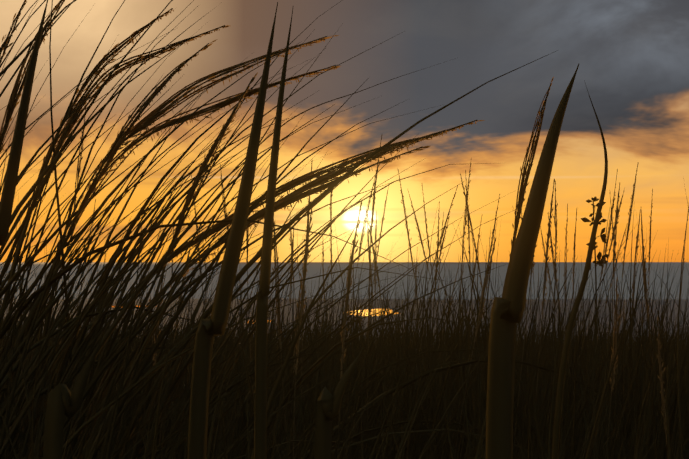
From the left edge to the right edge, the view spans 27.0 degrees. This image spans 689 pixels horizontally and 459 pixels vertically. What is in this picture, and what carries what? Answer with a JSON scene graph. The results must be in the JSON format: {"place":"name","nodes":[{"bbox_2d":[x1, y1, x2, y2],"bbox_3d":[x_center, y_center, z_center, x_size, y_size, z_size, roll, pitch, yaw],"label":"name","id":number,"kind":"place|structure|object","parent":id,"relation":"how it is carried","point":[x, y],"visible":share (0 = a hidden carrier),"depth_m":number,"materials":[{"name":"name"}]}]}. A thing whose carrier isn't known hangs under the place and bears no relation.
{"place":"outdoors","nodes":[
{"label":"outdoors","id":0,"kind":"place"},
{"bbox_2d":[0,6,216,408],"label":"marram leaf","id":1,"kind":"object","parent":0,"point":[41,234],"visible":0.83,"depth_m":1.50,"materials":[{"name":"brown plant"}]},
{"bbox_2d":[89,58,455,437],"bbox_3d":[-0.108,0.204,1.567,0.465,0.783,0.009,0,-1,4],"label":"marram leaf","id":2,"kind":"object","parent":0,"point":[229,175],"visible":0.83,"depth_m":1.57,"materials":[{"name":"plant"}]},
{"bbox_2d":[0,0,550,458],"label":"grass stems","id":3,"kind":"object","parent":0,"point":[190,198],"visible":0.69,"depth_m":1.50,"materials":[{"name":"brown plant"}]},
{"bbox_2d":[0,0,553,287],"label":"marram panicles","id":4,"kind":"object","parent":3,"relation":"attached to","point":[149,119],"visible":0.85,"depth_m":1.51,"materials":[{"name":"brown plant"}]},
{"bbox_2d":[0,262,688,298],"bbox_3d":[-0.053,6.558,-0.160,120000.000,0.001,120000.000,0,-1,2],"label":"sea","id":5,"kind":"structure","parent":0,"point":[313,268],"depth_m":540.54,"materials":[{"name":"grey liquid"}]},
{"bbox_2d":[0,0,688,261],"label":"sky","id":6,"kind":"structure","parent":0,"point":[632,56],"materials":[{"name":"orange"}]},
{"bbox_2d":[2,299,688,366],"bbox_3d":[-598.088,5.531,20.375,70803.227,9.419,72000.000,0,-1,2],"label":"sea water","id":7,"kind":"structure","parent":0,"point":[603,302],"depth_m":186.12,"materials":[{"name":"grey liquid"}]},
{"bbox_2d":[112,305,398,321],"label":"beach pools","id":8,"kind":"object","parent":7,"relation":"in","point":[371,313],"depth_m":179.82,"materials":[{"name":"yellow liquid"}]},
{"bbox_2d":[0,0,607,458],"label":"stalks","id":9,"kind":"object","parent":7,"relation":"on","point":[508,306],"visible":1,"depth_m":0.41,"materials":[{"name":"green plant"}]},
{"bbox_2d":[0,0,633,458],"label":"grass blades","id":10,"kind":"object","parent":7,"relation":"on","point":[74,354],"visible":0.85,"depth_m":1.32,"materials":[{"name":"plant"}]},
{"bbox_2d":[6,263,682,349],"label":"marram stalks","id":11,"kind":"object","parent":7,"relation":"on","point":[414,314],"visible":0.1,"depth_m":10.71,"materials":[{"name":"brown plant"}]},
{"bbox_2d":[15,262,681,327],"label":"marram panicles","id":12,"kind":"object","parent":11,"relation":"attached to","point":[406,313],"visible":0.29,"depth_m":10.71,"materials":[{"name":"brown plant"}]},
{"bbox_2d":[0,178,688,458],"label":"marram leaves","id":13,"kind":"object","parent":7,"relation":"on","point":[641,435],"visible":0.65,"depth_m":2.08,"materials":[{"name":"green plant"}]},
{"bbox_2d":[1,109,688,458],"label":"grass stems","id":14,"kind":"object","parent":7,"relation":"on","point":[435,306],"visible":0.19,"depth_m":2.77,"materials":[{"name":"brown plant"}]},
{"bbox_2d":[0,117,688,442],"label":"marram sward panicles","id":15,"kind":"object","parent":14,"relation":"attached to","point":[438,243],"visible":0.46,"depth_m":2.76,"materials":[{"name":"brown plant"}]},
{"bbox_2d":[2,297,687,390],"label":"far marram sward leaves","id":16,"kind":"object","parent":7,"relation":"on","point":[375,337],"visible":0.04,"depth_m":12.37,"materials":[{"name":"green plant"}]},
{"bbox_2d":[581,197,607,430],"bbox_3d":[0.808,0.357,4.563,0.091,0.925,0.097,1,-1,-28],"label":"flowering plant","id":17,"kind":"object","parent":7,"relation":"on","point":[602,236],"visible":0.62,"depth_m":4.56,"materials":[{"name":"green plant"}]}
]}

